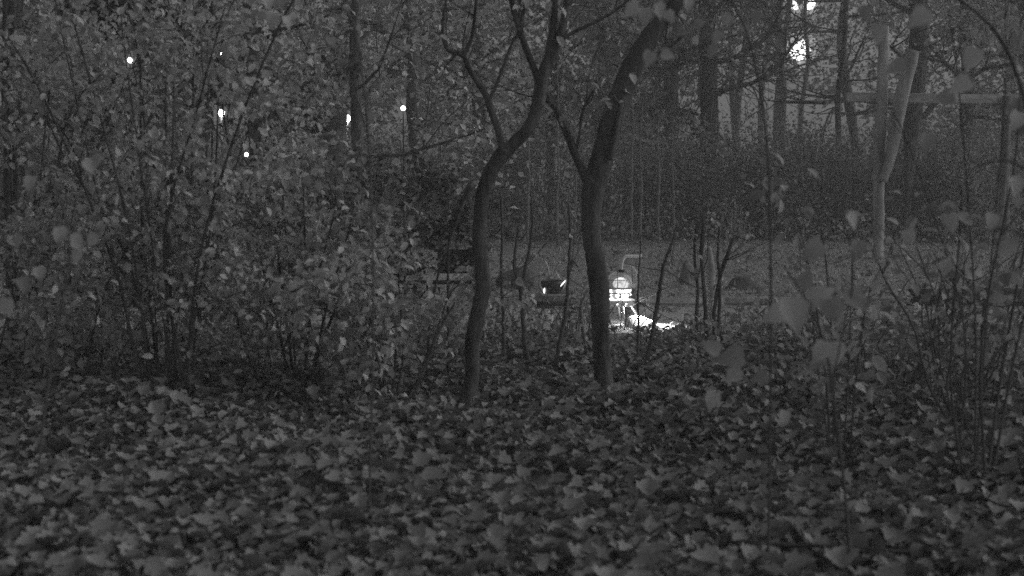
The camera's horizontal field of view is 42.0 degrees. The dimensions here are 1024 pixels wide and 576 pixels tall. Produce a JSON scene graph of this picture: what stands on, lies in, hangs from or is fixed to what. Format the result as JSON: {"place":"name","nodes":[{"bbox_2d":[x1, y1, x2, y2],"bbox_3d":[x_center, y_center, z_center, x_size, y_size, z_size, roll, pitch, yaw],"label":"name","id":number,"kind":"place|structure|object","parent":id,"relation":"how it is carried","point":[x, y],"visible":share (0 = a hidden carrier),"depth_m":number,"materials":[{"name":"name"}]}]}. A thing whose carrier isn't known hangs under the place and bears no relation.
{"place":"outdoors","nodes":[
{"label":"outdoors","id":0,"kind":"place"},
{"bbox_2d":[0,302,1022,342],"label":"path","id":1,"kind":"structure","parent":0,"point":[678,314],"depth_m":10.28,"materials":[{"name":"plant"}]},
{"bbox_2d":[411,247,474,309],"bbox_3d":[-0.478,-0.060,10.623,0.620,0.510,0.505,0,4,0],"label":"garden bench","id":2,"kind":"object","parent":1,"relation":"on","point":[464,256],"visible":0.23,"depth_m":10.81,"materials":[{"name":"black paint"}]},
{"bbox_2d":[570,254,669,322],"bbox_3d":[0.670,-0.016,10.120,0.350,0.506,1.460,-2,5,-24],"label":"glowing machine","id":3,"kind":"object","parent":1,"relation":"on","point":[616,293],"visible":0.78,"depth_m":9.76,"materials":[{"name":"white metal"}]},
{"bbox_2d":[0,195,1023,575],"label":"ground","id":4,"kind":"structure","parent":0,"point":[502,485],"depth_m":5.16,"materials":[{"name":"soil"}]},
{"bbox_2d":[1,0,20,341],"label":"sapling","id":5,"kind":"object","parent":4,"relation":"on","point":[7,183],"visible":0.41,"depth_m":7.55,"materials":[{"name":"grey plant"}]},
{"bbox_2d":[0,153,100,525],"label":"overhanging sapling","id":6,"kind":"object","parent":4,"relation":"on","point":[61,233],"visible":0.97,"depth_m":3.61,"materials":[{"name":"grey plant"}]},
{"bbox_2d":[27,264,170,359],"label":"plant","id":7,"kind":"object","parent":4,"relation":"on","point":[96,339],"visible":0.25,"depth_m":7.25,"materials":[{"name":"grey plant"}]},
{"bbox_2d":[0,0,220,362],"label":"leafy shrub","id":8,"kind":"object","parent":4,"relation":"on","point":[74,121],"visible":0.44,"depth_m":6.89,"materials":[{"name":"grey plant"}]},
{"bbox_2d":[0,146,262,388],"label":"leafy shrub","id":9,"kind":"object","parent":4,"relation":"on","point":[32,315],"visible":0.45,"depth_m":6.25,"materials":[{"name":"grey plant"}]},
{"bbox_2d":[0,149,309,334],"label":"leafy shrub","id":10,"kind":"object","parent":4,"relation":"on","point":[49,190],"visible":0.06,"depth_m":8.56,"materials":[{"name":"grey plant"}]},
{"bbox_2d":[0,0,324,237],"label":"woodland tree","id":11,"kind":"object","parent":4,"relation":"on","point":[160,123],"visible":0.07,"depth_m":14.82,"materials":[{"name":"grey plant"}]},
{"bbox_2d":[0,0,380,347],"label":"leafy shrub","id":12,"kind":"object","parent":4,"relation":"on","point":[112,4],"visible":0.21,"depth_m":7.78,"materials":[{"name":"grey plant"}]},
{"bbox_2d":[35,0,380,202],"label":"woodland tree","id":13,"kind":"object","parent":4,"relation":"on","point":[209,121],"visible":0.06,"depth_m":23.50,"materials":[{"name":"grey plant"}]},
{"bbox_2d":[0,0,437,396],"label":"leafy shrub","id":14,"kind":"object","parent":4,"relation":"on","point":[153,30],"visible":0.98,"depth_m":5.87,"materials":[{"name":"grey plant"}]},
{"bbox_2d":[145,176,384,380],"bbox_3d":[-1.190,-0.033,6.601,1.097,1.060,1.630,0,4,0],"label":"leafy shrub","id":15,"kind":"object","parent":4,"relation":"on","point":[259,236],"visible":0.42,"depth_m":6.41,"materials":[{"name":"grey plant"}]},
{"bbox_2d":[194,117,352,243],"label":"brushy bush","id":16,"kind":"object","parent":4,"relation":"on","point":[242,152],"visible":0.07,"depth_m":22.50,"materials":[{"name":"grey plant"}]},
{"bbox_2d":[203,127,418,384],"bbox_3d":[-0.940,-0.139,6.416,0.708,1.290,1.022,-4,6,-45],"label":"leafy shrub","id":17,"kind":"object","parent":4,"relation":"on","point":[339,189],"visible":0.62,"depth_m":6.41,"materials":[{"name":"grey plant"}]},
{"bbox_2d":[256,0,375,508],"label":"overhanging sapling","id":18,"kind":"object","parent":4,"relation":"on","point":[272,18],"visible":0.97,"depth_m":3.80,"materials":[{"name":"grey plant"}]},
{"bbox_2d":[247,112,443,242],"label":"brushy bush","id":19,"kind":"object","parent":4,"relation":"on","point":[348,178],"visible":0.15,"depth_m":22.94,"materials":[{"name":"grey plant"}]},
{"bbox_2d":[332,341,388,410],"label":"drooping sprig","id":20,"kind":"object","parent":4,"relation":"on","point":[357,372],"visible":0.77,"depth_m":5.94,"materials":[{"name":"grey plant"}]},
{"bbox_2d":[241,131,508,346],"bbox_3d":[-0.964,-0.289,8.454,1.622,1.413,1.713,-1,5,-16],"label":"leafy shrub","id":21,"kind":"object","parent":4,"relation":"on","point":[435,186],"visible":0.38,"depth_m":8.24,"materials":[{"name":"grey plant"}]},
{"bbox_2d":[255,188,542,401],"bbox_3d":[-0.551,0.062,6.275,1.158,1.064,1.706,3,5,33],"label":"leafy shrub","id":22,"kind":"object","parent":4,"relation":"on","point":[346,291],"visible":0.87,"depth_m":6.10,"materials":[{"name":"grey plant"}]},
{"bbox_2d":[331,264,499,359],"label":"plant","id":23,"kind":"object","parent":4,"relation":"on","point":[456,341],"visible":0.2,"depth_m":7.69,"materials":[{"name":"grey plant"}]},
{"bbox_2d":[425,183,473,382],"bbox_3d":[-0.321,-0.004,6.818,0.253,1.066,0.035,0,4,0],"label":"sapling","id":24,"kind":"object","parent":4,"relation":"on","point":[469,188],"visible":0.81,"depth_m":6.80,"materials":[{"name":"grey plant"}]},
{"bbox_2d":[304,0,631,210],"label":"woodland tree","id":25,"kind":"object","parent":4,"relation":"on","point":[478,101],"visible":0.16,"depth_m":24.38,"materials":[{"name":"grey plant"}]},
{"bbox_2d":[381,299,578,304],"bbox_3d":[-0.291,0.125,11.211,1.699,0.068,0.076,0,4,0],"label":"timber edging","id":26,"kind":"object","parent":4,"relation":"on","point":[572,301],"visible":0.14,"depth_m":11.19,"materials":[{"name":"wood"}]},
{"bbox_2d":[538,246,566,293],"bbox_3d":[0.340,-0.126,11.162,0.253,0.444,0.208,0,4,0],"label":"antenna pod","id":27,"kind":"object","parent":26,"relation":"on","point":[558,287],"visible":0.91,"depth_m":11.11,"materials":[{"name":"grey"}]},
{"bbox_2d":[398,113,572,240],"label":"brushy bush","id":28,"kind":"object","parent":4,"relation":"on","point":[492,208],"visible":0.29,"depth_m":22.98,"materials":[{"name":"grey plant"}]},
{"bbox_2d":[431,285,543,345],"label":"plant","id":29,"kind":"object","parent":4,"relation":"on","point":[498,312],"visible":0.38,"depth_m":8.31,"materials":[{"name":"grey plant"}]},
{"bbox_2d":[0,324,1023,575],"bbox_3d":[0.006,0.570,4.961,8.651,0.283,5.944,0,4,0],"label":"fallen leaves","id":30,"kind":"object","parent":4,"relation":"on","point":[636,528],"visible":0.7,"depth_m":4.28,"materials":[{"name":"grey plant"}]},
{"bbox_2d":[0,0,1023,214],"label":"wood","id":31,"kind":"object","parent":4,"relation":"on","point":[683,81],"visible":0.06,"depth_m":46.81,"materials":[{"name":"grey plant"}]},
{"bbox_2d":[1,300,1023,373],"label":"ground cover","id":32,"kind":"object","parent":4,"relation":"on","point":[571,348],"visible":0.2,"depth_m":7.87,"materials":[{"name":"grey plant"}]},
{"bbox_2d":[3,349,1023,411],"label":"ground cover","id":33,"kind":"object","parent":4,"relation":"on","point":[453,401],"visible":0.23,"depth_m":6.37,"materials":[{"name":"grey plant"}]},
{"bbox_2d":[492,191,564,360],"bbox_3d":[0.095,-0.036,7.603,0.419,1.028,0.151,-2,5,-28],"label":"sapling","id":34,"kind":"object","parent":4,"relation":"on","point":[502,299],"visible":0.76,"depth_m":7.52,"materials":[{"name":"grey plant"}]},
{"bbox_2d":[506,182,571,366],"bbox_3d":[0.174,-0.049,7.440,0.394,1.084,0.154,-2,5,-22],"label":"sapling","id":35,"kind":"object","parent":4,"relation":"on","point":[523,324],"visible":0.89,"depth_m":7.41,"materials":[{"name":"grey plant"}]},
{"bbox_2d":[490,279,590,338],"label":"plant","id":36,"kind":"object","parent":4,"relation":"on","point":[552,311],"visible":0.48,"depth_m":8.62,"materials":[{"name":"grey plant"}]},
{"bbox_2d":[420,0,662,231],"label":"woodland tree","id":37,"kind":"object","parent":4,"relation":"on","point":[553,96],"visible":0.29,"depth_m":25.18,"materials":[{"name":"grey plant"}]},
{"bbox_2d":[433,0,653,407],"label":"forked tree","id":38,"kind":"object","parent":4,"relation":"on","point":[502,154],"visible":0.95,"depth_m":6.14,"materials":[{"name":"grey plant"}]},
{"bbox_2d":[516,271,636,336],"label":"plant","id":39,"kind":"object","parent":4,"relation":"on","point":[569,318],"visible":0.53,"depth_m":8.78,"materials":[{"name":"grey plant"}]},
{"bbox_2d":[462,0,698,387],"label":"forked tree","id":40,"kind":"object","parent":4,"relation":"on","point":[594,176],"visible":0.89,"depth_m":6.29,"materials":[{"name":"grey plant"}]},
{"bbox_2d":[549,203,612,367],"bbox_3d":[0.416,0.004,7.414,0.476,0.954,0.140,-4,6,-39],"label":"sapling","id":41,"kind":"object","parent":4,"relation":"on","point":[569,270],"visible":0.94,"depth_m":7.32,"materials":[{"name":"grey plant"}]},
{"bbox_2d":[391,0,795,209],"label":"woodland tree","id":42,"kind":"object","parent":4,"relation":"on","point":[602,53],"visible":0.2,"depth_m":25.92,"materials":[{"name":"grey plant"}]},
{"bbox_2d":[510,0,777,211],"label":"woodland tree","id":43,"kind":"object","parent":4,"relation":"on","point":[670,90],"visible":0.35,"depth_m":23.07,"materials":[{"name":"grey plant"}]},
{"bbox_2d":[617,224,677,361],"bbox_3d":[0.772,0.082,6.839,0.245,0.828,0.436,-4,6,-40],"label":"sapling","id":44,"kind":"object","parent":4,"relation":"on","point":[655,317],"visible":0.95,"depth_m":6.92,"materials":[{"name":"grey plant"}]},
{"bbox_2d":[609,312,724,352],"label":"plant","id":45,"kind":"object","parent":4,"relation":"on","point":[692,323],"visible":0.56,"depth_m":7.65,"materials":[{"name":"grey plant"}]},
{"bbox_2d":[609,109,760,237],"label":"brushy bush","id":46,"kind":"object","parent":4,"relation":"on","point":[680,166],"visible":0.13,"depth_m":24.09,"materials":[{"name":"grey plant"}]},
{"bbox_2d":[629,201,765,341],"bbox_3d":[1.045,-0.018,7.596,0.779,0.969,0.485,0,4,0],"label":"sapling","id":47,"kind":"object","parent":4,"relation":"on","point":[717,295],"visible":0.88,"depth_m":7.61,"materials":[{"name":"grey plant"}]},
{"bbox_2d":[624,0,771,551],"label":"overhanging sapling","id":48,"kind":"object","parent":4,"relation":"on","point":[633,8],"visible":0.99,"depth_m":3.37,"materials":[{"name":"grey plant"}]},
{"bbox_2d":[654,321,764,388],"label":"plant","id":49,"kind":"object","parent":4,"relation":"on","point":[686,369],"visible":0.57,"depth_m":6.43,"materials":[{"name":"grey plant"}]},
{"bbox_2d":[704,246,716,319],"bbox_3d":[1.443,0.044,9.629,0.120,0.690,0.098,0,4,0],"label":"split post","id":50,"kind":"object","parent":4,"relation":"on","point":[710,272],"visible":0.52,"depth_m":9.59,"materials":[{"name":"grey plant"}]},
{"bbox_2d":[591,0,865,236],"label":"bare tree","id":51,"kind":"object","parent":4,"relation":"on","point":[708,90],"visible":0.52,"depth_m":24.23,"materials":[{"name":"grey plant"}]},
{"bbox_2d":[692,272,782,342],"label":"plant","id":52,"kind":"object","parent":4,"relation":"on","point":[727,299],"visible":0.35,"depth_m":8.33,"materials":[{"name":"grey plant"}]},
{"bbox_2d":[691,0,811,215],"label":"woodland tree","id":53,"kind":"object","parent":4,"relation":"on","point":[739,100],"visible":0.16,"depth_m":33.47,"materials":[{"name":"grey plant"}]},
{"bbox_2d":[684,0,877,168],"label":"woodland tree","id":54,"kind":"object","parent":4,"relation":"on","point":[827,84],"visible":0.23,"depth_m":39.51,"materials":[{"name":"grey plant"}]},
{"bbox_2d":[680,0,884,176],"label":"woodland tree","id":55,"kind":"object","parent":4,"relation":"on","point":[775,111],"visible":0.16,"depth_m":35.70,"materials":[{"name":"grey plant"}]},
{"bbox_2d":[701,209,866,574],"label":"broadleaf sapling","id":56,"kind":"object","parent":4,"relation":"on","point":[793,312],"visible":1,"depth_m":3.31,"materials":[{"name":"grey plant"}]},
{"bbox_2d":[694,0,884,168],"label":"woodland tree","id":57,"kind":"object","parent":4,"relation":"on","point":[783,107],"visible":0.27,"depth_m":32.73,"materials":[{"name":"grey plant"}]},
{"bbox_2d":[719,274,860,351],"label":"plant","id":58,"kind":"object","parent":4,"relation":"on","point":[792,295],"visible":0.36,"depth_m":7.52,"materials":[{"name":"grey plant"}]},
{"bbox_2d":[712,106,873,239],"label":"brushy bush","id":59,"kind":"object","parent":4,"relation":"on","point":[806,163],"visible":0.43,"depth_m":22.67,"materials":[{"name":"grey plant"}]},
{"bbox_2d":[735,0,894,173],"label":"woodland tree","id":60,"kind":"object","parent":4,"relation":"on","point":[805,79],"visible":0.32,"depth_m":37.53,"materials":[{"name":"grey plant"}]},
{"bbox_2d":[744,135,927,462],"bbox_3d":[1.148,0.069,4.695,0.462,1.206,0.726,-2,5,-28],"label":"leafy shrub","id":61,"kind":"object","parent":4,"relation":"on","point":[878,362],"visible":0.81,"depth_m":4.75,"materials":[{"name":"grey plant"}]},
{"bbox_2d":[649,261,1023,372],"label":"ground cover","id":62,"kind":"object","parent":4,"relation":"on","point":[787,358],"visible":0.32,"depth_m":7.25,"materials":[{"name":"grey plant"}]},
{"bbox_2d":[767,293,930,373],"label":"plant","id":63,"kind":"object","parent":4,"relation":"on","point":[810,350],"visible":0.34,"depth_m":6.97,"materials":[{"name":"grey plant"}]},
{"bbox_2d":[683,0,1020,215],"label":"woodland tree","id":64,"kind":"object","parent":4,"relation":"on","point":[848,88],"visible":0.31,"depth_m":30.81,"materials":[{"name":"grey plant"}]},
{"bbox_2d":[722,0,1008,229],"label":"woodland tree","id":65,"kind":"object","parent":4,"relation":"on","point":[843,50],"visible":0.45,"depth_m":26.74,"materials":[{"name":"grey plant"}]},
{"bbox_2d":[781,116,961,239],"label":"brushy bush","id":66,"kind":"object","parent":4,"relation":"on","point":[821,119],"visible":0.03,"depth_m":24.84,"materials":[{"name":"grey plant"}]},
{"bbox_2d":[775,176,999,429],"bbox_3d":[1.495,0.060,5.531,0.846,1.067,0.853,1,4,10],"label":"bare bush","id":67,"kind":"object","parent":4,"relation":"on","point":[956,349],"visible":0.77,"depth_m":5.23,"materials":[{"name":"grey plant"}]},
{"bbox_2d":[801,311,978,382],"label":"plant","id":68,"kind":"object","parent":4,"relation":"on","point":[877,348],"visible":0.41,"depth_m":6.71,"materials":[{"name":"grey plant"}]},
{"bbox_2d":[795,0,1023,256],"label":"broadleaf sapling","id":69,"kind":"object","parent":4,"relation":"on","point":[921,15],"visible":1,"depth_m":3.16,"materials":[{"name":"grey plant"}]},
{"bbox_2d":[858,231,1023,402],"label":"bare bush","id":70,"kind":"object","parent":4,"relation":"on","point":[933,329],"visible":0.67,"depth_m":5.62,"materials":[{"name":"grey plant"}]},
{"bbox_2d":[866,0,1023,486],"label":"leafy shrub","id":71,"kind":"object","parent":4,"relation":"on","point":[947,264],"visible":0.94,"depth_m":4.23,"materials":[{"name":"grey plant"}]},
{"bbox_2d":[867,277,1023,396],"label":"plant","id":72,"kind":"object","parent":4,"relation":"on","point":[901,330],"visible":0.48,"depth_m":6.10,"materials":[{"name":"grey plant"}]},
{"bbox_2d":[869,281,1023,365],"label":"plant","id":73,"kind":"object","parent":4,"relation":"on","point":[900,299],"visible":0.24,"depth_m":7.37,"materials":[{"name":"grey plant"}]},
{"bbox_2d":[873,0,1023,163],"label":"woodland tree","id":74,"kind":"object","parent":4,"relation":"on","point":[969,115],"visible":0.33,"depth_m":23.87,"materials":[{"name":"grey plant"}]},
{"bbox_2d":[885,197,1023,410],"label":"bare bush","id":75,"kind":"object","parent":4,"relation":"on","point":[1018,204],"visible":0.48,"depth_m":5.83,"materials":[{"name":"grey plant"}]},
{"bbox_2d":[889,105,1023,245],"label":"brushy bush","id":76,"kind":"object","parent":4,"relation":"on","point":[980,193],"visible":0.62,"depth_m":22.09,"materials":[{"name":"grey plant"}]},
{"bbox_2d":[892,232,1023,390],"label":"bare bush","id":77,"kind":"object","parent":4,"relation":"on","point":[912,380],"visible":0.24,"depth_m":6.43,"materials":[{"name":"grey plant"}]},
{"bbox_2d":[906,288,1023,305],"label":"timber edging","id":78,"kind":"object","parent":4,"relation":"on","point":[915,298],"visible":0.2,"depth_m":11.14,"materials":[{"name":"wood"}]},
{"bbox_2d":[908,0,1023,151],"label":"woodland tree","id":79,"kind":"object","parent":4,"relation":"on","point":[1020,57],"visible":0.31,"depth_m":23.94,"materials":[{"name":"grey plant"}]},
{"bbox_2d":[932,0,1023,153],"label":"woodland tree","id":80,"kind":"object","parent":4,"relation":"on","point":[1010,84],"visible":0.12,"depth_m":33.48,"materials":[{"name":"grey plant"}]},
{"bbox_2d":[939,110,1023,241],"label":"brushy bush","id":81,"kind":"object","parent":4,"relation":"on","point":[1021,171],"visible":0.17,"depth_m":22.97,"materials":[{"name":"grey plant"}]},
{"bbox_2d":[0,236,1023,305],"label":"lawn","id":82,"kind":"structure","parent":0,"point":[677,299],"depth_m":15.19,"materials":[{"name":"plant"}]},
{"bbox_2d":[0,116,189,226],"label":"brushy bush","id":83,"kind":"object","parent":82,"relation":"on","point":[49,153],"visible":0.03,"depth_m":22.56,"materials":[{"name":"grey plant"}]},
{"bbox_2d":[0,0,192,234],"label":"woodland tree","id":84,"kind":"object","parent":82,"relation":"on","point":[19,23],"visible":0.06,"depth_m":12.87,"materials":[{"name":"grey plant"}]},
{"bbox_2d":[0,0,281,214],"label":"woodland tree","id":85,"kind":"object","parent":82,"relation":"on","point":[32,22],"visible":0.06,"depth_m":22.48,"materials":[{"name":"grey plant"}]},
{"bbox_2d":[31,0,423,256],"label":"woodland tree","id":86,"kind":"object","parent":82,"relation":"on","point":[254,134],"visible":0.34,"depth_m":13.61,"materials":[{"name":"grey plant"}]},
{"bbox_2d":[167,0,516,243],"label":"woodland tree","id":87,"kind":"object","parent":82,"relation":"on","point":[341,118],"visible":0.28,"depth_m":19.94,"materials":[{"name":"grey plant"}]},
{"bbox_2d":[161,0,568,248],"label":"woodland tree","id":88,"kind":"object","parent":82,"relation":"on","point":[357,86],"visible":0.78,"depth_m":12.28,"materials":[{"name":"grey plant"}]},
{"bbox_2d":[321,97,488,243],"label":"brushy bush","id":89,"kind":"object","parent":82,"relation":"on","point":[393,193],"visible":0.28,"depth_m":22.54,"materials":[{"name":"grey plant"}]},
{"bbox_2d":[193,0,687,250],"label":"woodland tree","id":90,"kind":"object","parent":82,"relation":"on","point":[414,94],"visible":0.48,"depth_m":16.16,"materials":[{"name":"grey plant"}]},
{"bbox_2d":[2,193,1023,247],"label":"hedge skirt","id":91,"kind":"object","parent":82,"relation":"on","point":[825,234],"visible":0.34,"depth_m":21.54,"materials":[{"name":"grey plant"}]},
{"bbox_2d":[495,266,538,288],"bbox_3d":[0.049,-0.069,12.338,0.406,0.285,0.262,0,4,0],"label":"boulder","id":92,"kind":"object","parent":82,"relation":"on","point":[508,275],"visible":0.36,"depth_m":12.24,"materials":[{"name":"stone"}]},
{"bbox_2d":[437,105,661,241],"bbox_3d":[0.648,-2.047,22.578,3.805,2.565,2.752,0,4,0],"label":"brushy bush","id":93,"kind":"object","parent":82,"relation":"on","point":[518,162],"visible":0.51,"depth_m":22.41,"materials":[{"name":"grey plant"}]},
{"bbox_2d":[550,66,581,246],"bbox_3d":[0.823,-2.016,20.616,0.441,2.794,0.964,0,4,-4],"label":"pale sapling","id":94,"kind":"object","parent":82,"relation":"on","point":[557,189],"visible":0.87,"depth_m":20.52,"materials":[{"name":"grey wood"}]},
{"bbox_2d":[530,108,728,239],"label":"brushy bush","id":95,"kind":"object","parent":82,"relation":"on","point":[635,200],"visible":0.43,"depth_m":22.89,"materials":[{"name":"grey plant"}]},
{"bbox_2d":[630,99,686,243],"bbox_3d":[2.314,-1.852,20.908,0.945,2.389,0.384,0,4,0],"label":"pale sapling","id":96,"kind":"object","parent":82,"relation":"on","point":[631,215],"visible":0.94,"depth_m":20.81,"materials":[{"name":"grey wood"}]},
{"bbox_2d":[622,98,824,240],"bbox_3d":[3.596,-1.999,22.563,2.920,2.459,3.171,3,5,37],"label":"brushy bush","id":97,"kind":"object","parent":82,"relation":"on","point":[722,183],"visible":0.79,"depth_m":22.36,"materials":[{"name":"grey plant"}]},
{"bbox_2d":[762,105,939,243],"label":"brushy bush","id":98,"kind":"object","parent":82,"relation":"on","point":[832,187],"visible":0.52,"depth_m":22.56,"materials":[{"name":"grey plant"}]},
{"bbox_2d":[710,0,1022,229],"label":"woodland tree","id":99,"kind":"object","parent":82,"relation":"on","point":[913,110],"visible":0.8,"depth_m":21.58,"materials":[{"name":"grey plant"}]},
{"bbox_2d":[814,106,993,243],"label":"brushy bush","id":100,"kind":"object","parent":82,"relation":"on","point":[930,156],"visible":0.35,"depth_m":22.65,"materials":[{"name":"grey plant"}]},
{"bbox_2d":[845,26,1020,258],"bbox_3d":[5.501,-1.796,16.584,2.653,2.884,0.356,0,4,0],"label":"swing frame","id":101,"kind":"object","parent":82,"relation":"on","point":[900,99],"visible":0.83,"depth_m":16.52,"materials":[{"name":"grey wood"}]},
{"bbox_2d":[0,0,1023,195],"label":"sky","id":102,"kind":"structure","parent":0,"point":[725,106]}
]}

